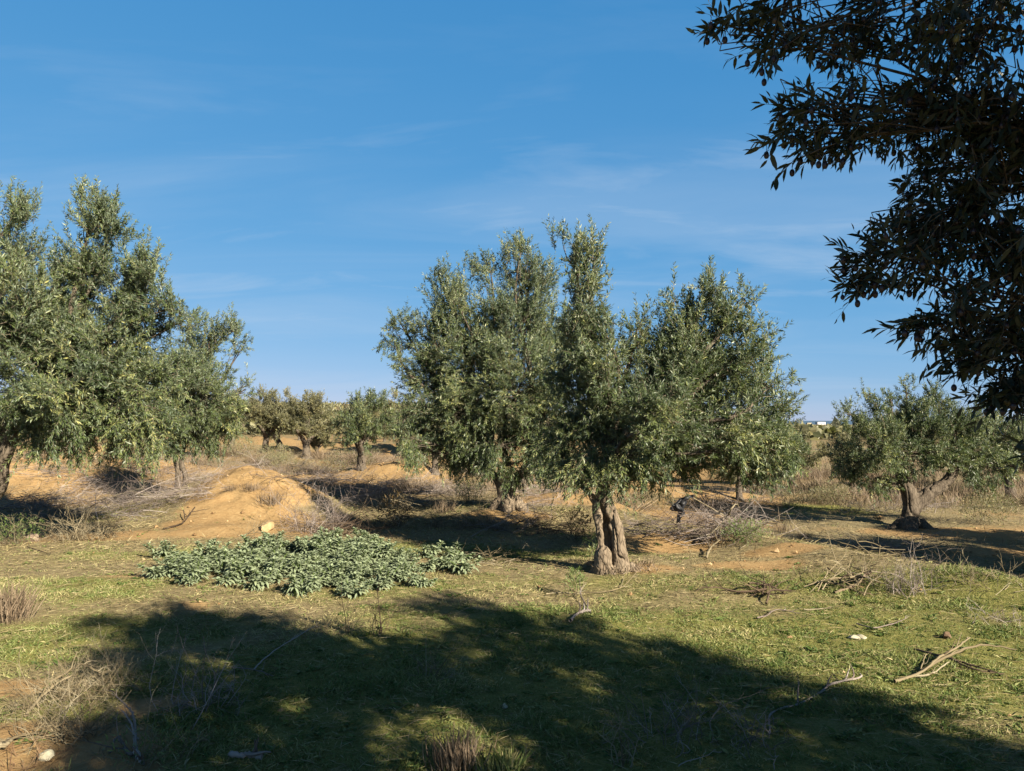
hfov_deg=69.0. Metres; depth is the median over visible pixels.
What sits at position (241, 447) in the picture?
dry shrub
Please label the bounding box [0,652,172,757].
dry shrub
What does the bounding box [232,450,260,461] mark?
dry shrub
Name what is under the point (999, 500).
dry shrub
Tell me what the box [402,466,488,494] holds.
brush pile
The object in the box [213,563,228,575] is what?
sage plant
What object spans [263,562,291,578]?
sage plant
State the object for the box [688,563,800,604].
brush pile
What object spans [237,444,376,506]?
brush pile
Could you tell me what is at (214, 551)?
sage plant
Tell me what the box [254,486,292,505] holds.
grass tussock
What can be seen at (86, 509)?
brush pile
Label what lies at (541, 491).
brush pile
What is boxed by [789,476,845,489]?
dry shrub
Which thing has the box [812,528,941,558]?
fallen branch
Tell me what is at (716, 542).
fallen branch
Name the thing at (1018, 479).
dry shrub
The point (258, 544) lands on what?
sage plant
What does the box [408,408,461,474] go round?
olive tree
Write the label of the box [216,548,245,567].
sage plant
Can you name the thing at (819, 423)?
house
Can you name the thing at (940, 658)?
fallen branch
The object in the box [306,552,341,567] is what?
sage plant
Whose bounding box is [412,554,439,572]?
sage plant
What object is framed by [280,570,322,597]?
sage plant
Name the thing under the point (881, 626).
fallen branch
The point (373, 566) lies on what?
sage plant
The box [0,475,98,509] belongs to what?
brush pile
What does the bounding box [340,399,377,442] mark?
olive tree
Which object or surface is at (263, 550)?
sage plant
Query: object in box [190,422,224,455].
olive tree
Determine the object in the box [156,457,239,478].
brush pile
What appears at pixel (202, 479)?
brush pile
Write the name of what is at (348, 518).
brush pile
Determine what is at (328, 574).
sage plant
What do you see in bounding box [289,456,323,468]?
dry shrub
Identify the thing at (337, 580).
sage plant
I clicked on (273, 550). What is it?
sage plant
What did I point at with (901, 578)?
dry shrub
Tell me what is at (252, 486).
grass tussock
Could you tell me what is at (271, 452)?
dry shrub
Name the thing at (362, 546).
sage plant
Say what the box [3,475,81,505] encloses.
brush pile
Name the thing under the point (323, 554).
sage plant
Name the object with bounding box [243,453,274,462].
dry shrub
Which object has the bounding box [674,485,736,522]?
long stick
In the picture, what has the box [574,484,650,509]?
dry shrub
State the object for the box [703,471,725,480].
dry shrub
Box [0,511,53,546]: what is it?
leafy bush
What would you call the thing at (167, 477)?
brush pile
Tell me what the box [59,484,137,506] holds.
brush pile
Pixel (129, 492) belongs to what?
brush pile
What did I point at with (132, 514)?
brush pile
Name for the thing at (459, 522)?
grass tussock
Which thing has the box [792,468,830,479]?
dry shrub
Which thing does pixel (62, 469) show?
brush pile
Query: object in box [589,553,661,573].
dry weeds
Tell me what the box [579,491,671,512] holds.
dry shrub
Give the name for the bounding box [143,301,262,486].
olive tree
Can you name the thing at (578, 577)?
green weed
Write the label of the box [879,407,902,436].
olive tree
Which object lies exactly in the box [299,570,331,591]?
sage plant
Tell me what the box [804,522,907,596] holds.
brush pile
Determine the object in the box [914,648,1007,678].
fallen branch
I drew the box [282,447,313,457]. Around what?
dry shrub
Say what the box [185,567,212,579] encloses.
sage plant
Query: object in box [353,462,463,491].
brush pile
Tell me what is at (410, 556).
sage plant
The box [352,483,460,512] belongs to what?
brush pile
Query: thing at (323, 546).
sage plant
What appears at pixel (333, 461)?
dry shrub
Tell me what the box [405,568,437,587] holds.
sage plant
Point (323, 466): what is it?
dry shrub
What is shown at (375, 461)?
dry shrub
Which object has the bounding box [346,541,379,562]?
sage plant
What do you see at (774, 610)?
fallen branch
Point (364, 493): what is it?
brush pile
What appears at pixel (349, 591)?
sage plant
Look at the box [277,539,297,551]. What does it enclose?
sage plant
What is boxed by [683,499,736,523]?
dry shrub
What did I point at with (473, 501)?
brush pile
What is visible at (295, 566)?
sage plant
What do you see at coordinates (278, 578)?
sage plant
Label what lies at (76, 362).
olive tree
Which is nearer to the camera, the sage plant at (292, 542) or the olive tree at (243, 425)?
the sage plant at (292, 542)
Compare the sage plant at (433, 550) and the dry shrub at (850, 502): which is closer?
the sage plant at (433, 550)
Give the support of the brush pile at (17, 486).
on the ground at (224, 506)
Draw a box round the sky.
[0,0,1023,420]
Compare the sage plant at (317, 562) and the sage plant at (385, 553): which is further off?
the sage plant at (385, 553)
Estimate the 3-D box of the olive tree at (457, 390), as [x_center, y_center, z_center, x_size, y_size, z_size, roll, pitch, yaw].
[-0.522,-0.235,12.592,3.624,5.004,3.712,0,-3,0]
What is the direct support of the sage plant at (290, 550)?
on the ground at (224, 506)
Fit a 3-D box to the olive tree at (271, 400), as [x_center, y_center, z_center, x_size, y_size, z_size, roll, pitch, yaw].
[-11.583,1.556,34.562,3.130,3.436,2.845,2,-3,-29]
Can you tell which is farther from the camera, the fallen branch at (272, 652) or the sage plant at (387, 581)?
the sage plant at (387, 581)
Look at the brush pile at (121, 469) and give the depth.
16.50 m
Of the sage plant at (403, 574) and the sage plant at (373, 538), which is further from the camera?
the sage plant at (373, 538)
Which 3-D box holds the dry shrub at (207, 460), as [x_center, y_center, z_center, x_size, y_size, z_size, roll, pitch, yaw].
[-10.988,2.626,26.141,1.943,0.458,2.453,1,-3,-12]
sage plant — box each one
[136,562,175,578]
[141,540,178,557]
[146,552,188,578]
[153,557,169,565]
[165,555,199,579]
[169,549,194,557]
[172,558,213,586]
[177,552,203,559]
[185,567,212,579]
[191,538,218,562]
[192,549,241,573]
[200,540,231,565]
[211,555,259,586]
[212,542,241,551]
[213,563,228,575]
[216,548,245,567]
[217,558,251,576]
[229,546,272,561]
[236,568,276,591]
[238,543,268,561]
[239,533,277,549]
[243,552,288,584]
[246,556,278,580]
[249,546,275,556]
[250,533,290,551]
[255,547,292,565]
[261,530,285,545]
[261,548,284,561]
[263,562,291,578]
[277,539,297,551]
[277,550,315,559]
[277,555,311,565]
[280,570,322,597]
[283,555,316,579]
[285,556,309,576]
[287,546,300,552]
[294,535,324,554]
[297,561,332,576]
[297,565,331,586]
[299,539,322,556]
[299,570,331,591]
[300,559,322,575]
[301,548,329,561]
[303,556,321,567]
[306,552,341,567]
[308,554,341,564]
[312,534,346,554]
[312,535,343,555]
[314,526,343,540]
[316,558,346,586]
[327,556,365,579]
[330,559,368,584]
[332,575,352,587]
[333,537,365,551]
[333,538,362,556]
[333,578,375,598]
[336,546,370,566]
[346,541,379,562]
[347,534,378,547]
[347,537,388,566]
[350,527,371,542]
[351,553,373,569]
[356,561,378,576]
[364,531,392,543]
[366,568,386,585]
[369,539,398,564]
[369,558,386,570]
[374,562,402,590]
[377,554,395,564]
[385,560,415,576]
[386,547,405,563]
[393,553,420,573]
[394,548,412,556]
[394,557,416,582]
[401,552,416,562]
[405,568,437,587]
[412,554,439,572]
[413,540,445,557]
[426,553,463,570]
[442,541,475,561]
[446,555,481,574]
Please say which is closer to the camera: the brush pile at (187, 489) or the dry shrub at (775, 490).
the brush pile at (187, 489)
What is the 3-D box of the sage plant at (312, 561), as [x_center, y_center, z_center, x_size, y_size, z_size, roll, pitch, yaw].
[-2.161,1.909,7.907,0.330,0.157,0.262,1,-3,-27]
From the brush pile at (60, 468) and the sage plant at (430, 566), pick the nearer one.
the sage plant at (430, 566)
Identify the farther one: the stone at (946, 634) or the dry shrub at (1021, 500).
the dry shrub at (1021, 500)
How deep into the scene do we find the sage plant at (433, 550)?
8.70 m
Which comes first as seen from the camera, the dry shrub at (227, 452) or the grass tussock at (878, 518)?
the grass tussock at (878, 518)
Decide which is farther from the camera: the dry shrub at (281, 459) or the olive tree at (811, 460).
the olive tree at (811, 460)
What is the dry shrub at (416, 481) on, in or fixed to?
on the ground at (224, 506)
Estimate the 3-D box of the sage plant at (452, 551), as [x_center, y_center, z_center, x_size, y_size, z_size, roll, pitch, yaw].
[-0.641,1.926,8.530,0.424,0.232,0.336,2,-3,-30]
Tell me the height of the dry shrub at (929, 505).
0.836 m
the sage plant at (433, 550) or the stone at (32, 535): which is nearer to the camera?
the sage plant at (433, 550)
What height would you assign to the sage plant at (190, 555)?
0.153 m
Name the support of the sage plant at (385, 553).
on the ground at (224, 506)
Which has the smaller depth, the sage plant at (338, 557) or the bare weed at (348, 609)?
the bare weed at (348, 609)
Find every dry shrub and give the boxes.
[0,647,136,728]
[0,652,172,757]
[0,719,100,770]
[1,612,189,710]
[12,453,43,460]
[39,446,118,467]
[67,684,215,770]
[96,461,200,480]
[137,622,253,728]
[157,452,203,462]
[186,456,213,465]
[188,456,227,464]
[217,444,261,456]
[223,432,257,456]
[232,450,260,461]
[234,454,286,465]
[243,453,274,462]
[245,450,296,459]
[253,435,293,466]
[257,449,346,470]
[261,449,289,461]
[267,446,297,469]
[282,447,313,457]
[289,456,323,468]
[295,448,343,459]
[301,453,349,475]
[317,452,356,473]
[323,449,394,462]
[326,451,394,465]
[327,449,356,462]
[349,451,377,465]
[374,452,403,461]
[384,476,453,492]
[403,629,489,680]
[481,483,521,498]
[516,480,569,494]
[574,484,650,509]
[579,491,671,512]
[588,697,644,770]
[591,655,764,766]
[619,488,670,499]
[655,515,765,531]
[668,491,758,509]
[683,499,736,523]
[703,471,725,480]
[708,691,811,768]
[729,482,792,494]
[742,480,795,495]
[764,486,821,508]
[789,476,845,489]
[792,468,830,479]
[794,492,861,501]
[803,483,847,505]
[806,464,840,476]
[807,482,863,505]
[829,487,898,514]
[852,533,961,598]
[876,494,943,512]
[883,473,936,485]
[913,542,1023,594]
[948,483,971,491]
[949,488,1023,525]
[962,593,1021,626]
[967,492,1019,509]
[983,487,1023,505]
[993,472,1023,486]
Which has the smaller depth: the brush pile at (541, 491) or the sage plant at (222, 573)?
the sage plant at (222, 573)
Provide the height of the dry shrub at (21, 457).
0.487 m
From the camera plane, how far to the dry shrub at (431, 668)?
4.65 m
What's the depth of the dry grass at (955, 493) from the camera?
22.16 m
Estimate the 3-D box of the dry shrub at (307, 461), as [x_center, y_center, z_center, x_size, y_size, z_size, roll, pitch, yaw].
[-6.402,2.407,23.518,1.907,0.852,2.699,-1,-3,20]
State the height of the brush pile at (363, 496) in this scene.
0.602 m
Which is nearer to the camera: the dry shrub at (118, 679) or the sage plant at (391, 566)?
the dry shrub at (118, 679)
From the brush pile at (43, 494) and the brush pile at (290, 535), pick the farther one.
the brush pile at (43, 494)
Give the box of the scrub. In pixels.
[3,400,1021,439]
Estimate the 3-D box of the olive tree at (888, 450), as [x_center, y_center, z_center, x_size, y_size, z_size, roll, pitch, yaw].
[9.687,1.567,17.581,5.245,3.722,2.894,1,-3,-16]
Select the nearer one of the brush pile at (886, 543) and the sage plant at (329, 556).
the sage plant at (329, 556)
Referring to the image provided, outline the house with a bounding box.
[815,422,825,424]
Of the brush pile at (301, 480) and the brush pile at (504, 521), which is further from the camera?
the brush pile at (301, 480)
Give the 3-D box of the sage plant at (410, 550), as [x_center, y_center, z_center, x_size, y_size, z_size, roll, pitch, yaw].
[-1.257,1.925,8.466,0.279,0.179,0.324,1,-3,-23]
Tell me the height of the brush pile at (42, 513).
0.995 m
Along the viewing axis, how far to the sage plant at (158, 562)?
7.95 m
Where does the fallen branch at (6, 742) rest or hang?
on the ground at (224, 506)
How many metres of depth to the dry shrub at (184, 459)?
26.22 m
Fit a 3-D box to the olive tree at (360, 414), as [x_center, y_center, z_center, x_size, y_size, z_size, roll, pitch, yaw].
[-3.805,1.158,19.425,1.748,2.328,2.054,2,-3,-30]
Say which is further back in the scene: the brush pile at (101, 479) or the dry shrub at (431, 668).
the brush pile at (101, 479)
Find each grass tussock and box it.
[0,574,52,624]
[222,484,240,491]
[240,481,264,491]
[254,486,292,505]
[421,720,497,770]
[423,514,449,528]
[429,501,461,513]
[449,514,478,529]
[467,745,538,770]
[471,511,497,528]
[486,516,509,530]
[771,522,793,531]
[793,530,813,538]
[874,513,887,520]
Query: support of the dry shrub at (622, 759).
on the ground at (224, 506)
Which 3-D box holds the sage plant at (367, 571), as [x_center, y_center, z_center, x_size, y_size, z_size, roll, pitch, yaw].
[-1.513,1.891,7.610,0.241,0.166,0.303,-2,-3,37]
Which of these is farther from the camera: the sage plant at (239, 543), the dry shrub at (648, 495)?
the dry shrub at (648, 495)
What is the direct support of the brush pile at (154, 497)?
on the ground at (224, 506)
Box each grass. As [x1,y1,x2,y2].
[0,458,1023,770]
[9,441,1023,546]
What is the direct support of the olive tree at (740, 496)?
on the ground at (224, 506)
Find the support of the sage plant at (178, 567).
on the ground at (224, 506)
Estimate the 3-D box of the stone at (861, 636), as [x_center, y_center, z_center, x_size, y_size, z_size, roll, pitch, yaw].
[2.600,1.873,5.549,0.057,0.037,0.091,2,-3,-37]
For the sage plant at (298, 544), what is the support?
on the ground at (224, 506)
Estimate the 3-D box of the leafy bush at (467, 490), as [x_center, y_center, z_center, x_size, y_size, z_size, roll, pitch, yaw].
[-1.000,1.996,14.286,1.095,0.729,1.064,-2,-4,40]
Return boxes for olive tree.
[0,173,205,498]
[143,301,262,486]
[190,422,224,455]
[211,389,255,449]
[229,382,294,452]
[245,386,315,451]
[269,389,342,459]
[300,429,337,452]
[328,386,400,470]
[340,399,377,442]
[355,388,428,455]
[371,227,576,512]
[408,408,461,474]
[516,214,808,574]
[685,0,1023,473]
[716,457,762,501]
[762,415,815,494]
[775,419,827,486]
[817,432,885,495]
[826,373,1023,530]
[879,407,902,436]
[933,416,1002,491]
[975,414,1023,497]
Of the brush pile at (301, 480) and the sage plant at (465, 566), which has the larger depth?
the brush pile at (301, 480)
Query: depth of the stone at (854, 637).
5.54 m
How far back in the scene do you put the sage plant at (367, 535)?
9.07 m
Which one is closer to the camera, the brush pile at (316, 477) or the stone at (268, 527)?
the stone at (268, 527)
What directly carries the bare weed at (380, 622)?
on the ground at (224, 506)
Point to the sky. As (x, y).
(301, 165)
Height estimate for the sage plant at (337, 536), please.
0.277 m
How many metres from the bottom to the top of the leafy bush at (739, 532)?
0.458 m
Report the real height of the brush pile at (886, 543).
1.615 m
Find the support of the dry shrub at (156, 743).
on the ground at (224, 506)
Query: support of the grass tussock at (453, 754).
on the ground at (224, 506)
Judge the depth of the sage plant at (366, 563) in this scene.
7.81 m
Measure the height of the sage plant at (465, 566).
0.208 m
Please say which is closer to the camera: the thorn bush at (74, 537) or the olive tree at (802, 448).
the thorn bush at (74, 537)
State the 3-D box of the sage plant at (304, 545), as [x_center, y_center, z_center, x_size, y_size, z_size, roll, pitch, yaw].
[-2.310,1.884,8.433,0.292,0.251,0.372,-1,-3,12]
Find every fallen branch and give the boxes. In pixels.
[0,727,39,748]
[24,648,112,716]
[82,689,144,764]
[163,507,206,529]
[228,737,270,759]
[231,622,319,676]
[546,572,637,593]
[569,572,590,621]
[705,502,739,558]
[757,606,800,617]
[768,664,862,732]
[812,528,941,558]
[827,565,875,593]
[856,616,907,627]
[893,633,1016,682]
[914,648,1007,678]
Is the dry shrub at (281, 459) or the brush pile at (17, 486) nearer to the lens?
the brush pile at (17, 486)
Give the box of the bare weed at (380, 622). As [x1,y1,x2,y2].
[366,576,404,636]
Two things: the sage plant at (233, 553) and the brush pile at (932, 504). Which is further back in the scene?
the brush pile at (932, 504)
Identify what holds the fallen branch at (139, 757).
on the ground at (224, 506)
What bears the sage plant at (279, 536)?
on the ground at (224, 506)
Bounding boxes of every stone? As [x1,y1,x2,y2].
[26,533,38,541]
[38,749,54,760]
[261,520,273,531]
[847,635,860,639]
[857,634,866,639]
[943,631,951,638]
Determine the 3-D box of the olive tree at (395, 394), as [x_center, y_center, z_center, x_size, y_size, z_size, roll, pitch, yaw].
[-5.728,1.854,37.276,4.160,3.748,3.034,1,-3,-28]
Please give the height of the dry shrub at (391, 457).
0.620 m
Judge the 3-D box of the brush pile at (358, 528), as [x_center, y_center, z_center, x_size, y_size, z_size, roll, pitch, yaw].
[-2.203,1.859,10.620,2.202,1.112,1.806,0,-3,0]
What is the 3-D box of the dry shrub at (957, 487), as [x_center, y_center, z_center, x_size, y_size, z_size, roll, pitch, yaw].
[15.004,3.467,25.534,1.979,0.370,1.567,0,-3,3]
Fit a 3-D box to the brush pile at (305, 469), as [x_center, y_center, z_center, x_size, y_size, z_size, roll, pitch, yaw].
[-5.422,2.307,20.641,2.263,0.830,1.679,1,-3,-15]
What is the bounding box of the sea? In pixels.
[787,421,1007,424]
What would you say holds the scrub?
on the ground at (224, 506)
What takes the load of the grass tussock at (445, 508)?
on the ground at (224, 506)
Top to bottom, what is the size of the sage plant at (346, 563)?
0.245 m
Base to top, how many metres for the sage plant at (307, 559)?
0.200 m
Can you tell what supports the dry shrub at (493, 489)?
on the ground at (224, 506)
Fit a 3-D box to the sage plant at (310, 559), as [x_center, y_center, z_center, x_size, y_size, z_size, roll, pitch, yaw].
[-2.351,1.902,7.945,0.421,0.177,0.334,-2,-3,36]
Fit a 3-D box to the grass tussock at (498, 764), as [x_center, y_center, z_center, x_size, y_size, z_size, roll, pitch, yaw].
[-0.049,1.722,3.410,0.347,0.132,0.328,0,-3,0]
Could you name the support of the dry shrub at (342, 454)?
on the ground at (224, 506)
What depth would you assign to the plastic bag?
9.38 m
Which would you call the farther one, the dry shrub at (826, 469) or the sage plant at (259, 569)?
the dry shrub at (826, 469)
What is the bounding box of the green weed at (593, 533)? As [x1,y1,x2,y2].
[581,527,597,556]
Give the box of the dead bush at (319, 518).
[261,476,374,537]
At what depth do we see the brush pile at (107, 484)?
15.35 m
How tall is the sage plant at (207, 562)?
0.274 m
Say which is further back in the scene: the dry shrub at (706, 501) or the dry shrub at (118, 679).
the dry shrub at (706, 501)
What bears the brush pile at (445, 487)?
on the ground at (224, 506)
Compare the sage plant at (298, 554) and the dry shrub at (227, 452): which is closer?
the sage plant at (298, 554)
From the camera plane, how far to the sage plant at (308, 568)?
7.36 m
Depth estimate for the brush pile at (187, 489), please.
12.02 m
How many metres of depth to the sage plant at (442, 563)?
7.94 m
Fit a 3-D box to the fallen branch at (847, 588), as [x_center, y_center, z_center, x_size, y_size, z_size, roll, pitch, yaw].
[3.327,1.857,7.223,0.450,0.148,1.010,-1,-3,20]
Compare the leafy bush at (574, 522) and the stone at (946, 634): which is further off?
the leafy bush at (574, 522)
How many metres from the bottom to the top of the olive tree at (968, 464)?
2.918 m
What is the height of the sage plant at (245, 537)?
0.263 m
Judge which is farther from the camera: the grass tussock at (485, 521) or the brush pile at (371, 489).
the brush pile at (371, 489)
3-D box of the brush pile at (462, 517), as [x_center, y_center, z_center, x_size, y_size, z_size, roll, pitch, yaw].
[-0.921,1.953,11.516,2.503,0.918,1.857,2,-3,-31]
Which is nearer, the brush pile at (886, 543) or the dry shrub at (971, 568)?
the dry shrub at (971, 568)
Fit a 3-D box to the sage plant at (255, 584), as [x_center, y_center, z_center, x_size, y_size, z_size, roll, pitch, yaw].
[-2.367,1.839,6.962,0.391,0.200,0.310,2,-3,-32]
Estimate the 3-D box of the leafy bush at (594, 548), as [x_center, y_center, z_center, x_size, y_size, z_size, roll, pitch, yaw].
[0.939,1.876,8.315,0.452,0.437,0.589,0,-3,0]
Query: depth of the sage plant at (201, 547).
8.27 m
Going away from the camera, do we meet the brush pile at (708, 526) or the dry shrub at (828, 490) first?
the brush pile at (708, 526)
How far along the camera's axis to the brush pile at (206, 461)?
19.59 m
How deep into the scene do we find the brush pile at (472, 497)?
15.04 m
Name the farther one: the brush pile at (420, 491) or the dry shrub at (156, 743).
the brush pile at (420, 491)
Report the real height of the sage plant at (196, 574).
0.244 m
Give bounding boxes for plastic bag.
[670,494,695,522]
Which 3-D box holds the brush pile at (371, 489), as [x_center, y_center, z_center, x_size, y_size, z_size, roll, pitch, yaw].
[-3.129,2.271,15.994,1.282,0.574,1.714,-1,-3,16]
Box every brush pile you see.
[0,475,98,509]
[0,478,113,513]
[0,479,116,523]
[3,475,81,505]
[6,489,105,504]
[7,480,33,490]
[9,454,112,481]
[13,493,132,519]
[32,460,160,488]
[41,472,158,495]
[45,462,91,472]
[47,457,144,478]
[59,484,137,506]
[69,473,191,522]
[74,449,252,510]
[79,464,191,510]
[91,445,130,461]
[93,440,178,470]
[109,477,197,509]
[122,455,205,478]
[124,464,224,486]
[125,470,217,490]
[130,458,300,503]
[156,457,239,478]
[168,455,237,467]
[175,451,244,485]
[195,454,280,470]
[228,512,312,541]
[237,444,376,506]
[260,456,315,472]
[269,456,376,484]
[272,475,429,539]
[278,461,356,474]
[300,506,392,524]
[308,470,415,495]
[314,466,405,488]
[320,482,393,506]
[325,502,431,527]
[326,480,401,495]
[333,484,395,500]
[343,467,449,487]
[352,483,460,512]
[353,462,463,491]
[365,479,458,500]
[368,490,449,507]
[371,492,533,530]
[389,473,473,496]
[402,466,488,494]
[424,477,492,493]
[439,493,495,508]
[441,490,562,536]
[442,488,493,499]
[445,540,563,568]
[468,475,593,496]
[503,500,593,536]
[513,490,583,507]
[549,491,704,537]
[638,472,805,554]
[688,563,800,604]
[723,492,790,504]
[798,504,972,554]
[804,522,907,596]
[927,495,968,509]
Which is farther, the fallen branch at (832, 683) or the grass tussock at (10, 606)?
the grass tussock at (10, 606)
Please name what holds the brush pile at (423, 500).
on the ground at (224, 506)
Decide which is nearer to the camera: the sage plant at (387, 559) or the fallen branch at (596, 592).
the fallen branch at (596, 592)
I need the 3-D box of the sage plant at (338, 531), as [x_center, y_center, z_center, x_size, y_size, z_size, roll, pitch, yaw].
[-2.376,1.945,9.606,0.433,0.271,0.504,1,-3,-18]
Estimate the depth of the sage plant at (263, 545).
8.00 m
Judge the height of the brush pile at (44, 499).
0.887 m
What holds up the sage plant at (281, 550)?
on the ground at (224, 506)
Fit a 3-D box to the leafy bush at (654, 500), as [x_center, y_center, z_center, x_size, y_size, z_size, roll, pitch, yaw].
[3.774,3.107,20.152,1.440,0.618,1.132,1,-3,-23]
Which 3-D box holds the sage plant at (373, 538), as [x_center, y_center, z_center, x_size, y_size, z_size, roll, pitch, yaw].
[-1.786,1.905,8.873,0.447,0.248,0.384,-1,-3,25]
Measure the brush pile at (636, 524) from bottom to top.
0.937 m
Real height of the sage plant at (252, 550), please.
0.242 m
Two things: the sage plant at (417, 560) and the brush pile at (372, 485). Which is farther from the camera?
the brush pile at (372, 485)
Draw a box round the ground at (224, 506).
[0,404,1023,770]
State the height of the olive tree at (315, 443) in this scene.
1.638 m
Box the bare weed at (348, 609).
[335,586,376,632]
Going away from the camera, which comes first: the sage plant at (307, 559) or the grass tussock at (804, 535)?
the sage plant at (307, 559)
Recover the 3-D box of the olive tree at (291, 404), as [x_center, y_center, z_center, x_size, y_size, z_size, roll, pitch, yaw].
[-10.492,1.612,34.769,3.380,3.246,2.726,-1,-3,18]
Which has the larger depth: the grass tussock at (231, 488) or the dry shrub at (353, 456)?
the dry shrub at (353, 456)
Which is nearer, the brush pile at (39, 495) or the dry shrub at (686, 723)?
the dry shrub at (686, 723)
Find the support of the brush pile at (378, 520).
on the ground at (224, 506)
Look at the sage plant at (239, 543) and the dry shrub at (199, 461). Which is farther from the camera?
the dry shrub at (199, 461)
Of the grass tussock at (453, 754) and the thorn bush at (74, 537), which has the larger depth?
the thorn bush at (74, 537)
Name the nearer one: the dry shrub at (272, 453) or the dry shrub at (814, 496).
the dry shrub at (814, 496)
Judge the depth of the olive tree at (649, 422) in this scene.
7.73 m
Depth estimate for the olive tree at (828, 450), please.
24.58 m
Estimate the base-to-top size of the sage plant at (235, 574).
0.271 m
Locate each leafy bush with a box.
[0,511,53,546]
[361,486,430,528]
[432,476,486,503]
[552,506,592,541]
[578,542,596,560]
[629,491,676,511]
[702,517,786,551]
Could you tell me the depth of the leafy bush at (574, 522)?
9.88 m
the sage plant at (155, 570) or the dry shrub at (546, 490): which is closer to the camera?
the sage plant at (155, 570)
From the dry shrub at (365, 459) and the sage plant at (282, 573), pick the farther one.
the dry shrub at (365, 459)
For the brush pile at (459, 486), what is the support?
on the ground at (224, 506)
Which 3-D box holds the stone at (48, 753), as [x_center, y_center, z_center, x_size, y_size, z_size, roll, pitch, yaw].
[-2.164,1.724,3.466,0.067,0.059,0.048,0,-3,-9]
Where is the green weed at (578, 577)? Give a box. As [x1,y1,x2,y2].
[564,565,586,597]
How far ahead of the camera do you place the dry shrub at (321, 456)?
34.27 m
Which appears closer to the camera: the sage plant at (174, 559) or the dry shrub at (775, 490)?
the sage plant at (174, 559)
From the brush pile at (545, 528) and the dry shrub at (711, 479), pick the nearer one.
the brush pile at (545, 528)
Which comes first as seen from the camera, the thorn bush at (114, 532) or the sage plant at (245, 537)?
the sage plant at (245, 537)
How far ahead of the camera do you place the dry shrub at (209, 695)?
4.12 m
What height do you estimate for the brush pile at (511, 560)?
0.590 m
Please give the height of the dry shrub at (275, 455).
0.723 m
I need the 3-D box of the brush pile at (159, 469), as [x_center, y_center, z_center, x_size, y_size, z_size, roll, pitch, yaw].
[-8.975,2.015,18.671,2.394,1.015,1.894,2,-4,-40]
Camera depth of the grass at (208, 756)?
4.81 m
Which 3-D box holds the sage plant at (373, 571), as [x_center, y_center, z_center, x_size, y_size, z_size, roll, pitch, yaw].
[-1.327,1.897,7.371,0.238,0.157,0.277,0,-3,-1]
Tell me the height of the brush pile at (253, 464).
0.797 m
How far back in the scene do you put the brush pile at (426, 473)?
17.55 m
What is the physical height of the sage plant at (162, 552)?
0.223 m
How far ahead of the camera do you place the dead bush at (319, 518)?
10.66 m
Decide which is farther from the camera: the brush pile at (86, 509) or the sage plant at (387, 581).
the brush pile at (86, 509)
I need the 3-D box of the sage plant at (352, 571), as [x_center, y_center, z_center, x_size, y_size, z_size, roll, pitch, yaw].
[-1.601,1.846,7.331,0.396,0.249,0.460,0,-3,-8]
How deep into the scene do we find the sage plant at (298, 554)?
8.21 m
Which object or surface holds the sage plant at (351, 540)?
on the ground at (224, 506)
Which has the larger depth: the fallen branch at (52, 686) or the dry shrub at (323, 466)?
the dry shrub at (323, 466)
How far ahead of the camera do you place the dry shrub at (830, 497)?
22.44 m
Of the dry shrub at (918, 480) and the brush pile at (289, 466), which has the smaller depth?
the brush pile at (289, 466)
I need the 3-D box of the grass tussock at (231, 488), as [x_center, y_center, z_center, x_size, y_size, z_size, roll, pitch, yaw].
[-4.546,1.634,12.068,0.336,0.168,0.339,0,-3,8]
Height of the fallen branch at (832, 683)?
0.145 m
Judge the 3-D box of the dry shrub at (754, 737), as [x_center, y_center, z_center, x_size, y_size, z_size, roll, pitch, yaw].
[1.260,1.721,3.764,0.464,0.244,0.662,0,-3,0]
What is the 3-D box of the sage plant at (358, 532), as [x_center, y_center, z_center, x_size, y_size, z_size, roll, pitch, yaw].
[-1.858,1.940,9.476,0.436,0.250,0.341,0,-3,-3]
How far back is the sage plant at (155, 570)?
7.32 m
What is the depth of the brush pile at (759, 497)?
21.59 m
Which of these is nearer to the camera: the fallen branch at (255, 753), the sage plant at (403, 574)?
the fallen branch at (255, 753)
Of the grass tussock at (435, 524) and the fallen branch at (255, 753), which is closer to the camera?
the fallen branch at (255, 753)
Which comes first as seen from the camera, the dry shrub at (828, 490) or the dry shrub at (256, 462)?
the dry shrub at (828, 490)
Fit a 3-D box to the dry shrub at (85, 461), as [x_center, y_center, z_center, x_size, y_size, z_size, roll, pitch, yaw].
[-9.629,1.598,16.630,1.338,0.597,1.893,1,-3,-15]
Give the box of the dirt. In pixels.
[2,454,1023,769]
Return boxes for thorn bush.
[17,494,123,545]
[35,498,135,540]
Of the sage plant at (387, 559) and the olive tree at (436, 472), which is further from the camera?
the olive tree at (436, 472)
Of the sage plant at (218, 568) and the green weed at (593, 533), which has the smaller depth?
the sage plant at (218, 568)
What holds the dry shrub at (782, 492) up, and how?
on the ground at (224, 506)
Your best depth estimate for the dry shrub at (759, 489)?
24.71 m
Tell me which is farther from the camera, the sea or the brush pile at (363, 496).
the sea
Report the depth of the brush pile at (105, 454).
19.37 m
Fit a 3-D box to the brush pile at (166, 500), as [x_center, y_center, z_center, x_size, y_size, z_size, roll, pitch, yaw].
[-5.826,1.698,12.479,3.113,1.310,1.456,-1,-3,21]
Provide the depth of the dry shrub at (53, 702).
4.17 m
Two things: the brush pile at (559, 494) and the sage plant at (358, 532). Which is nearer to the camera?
the sage plant at (358, 532)

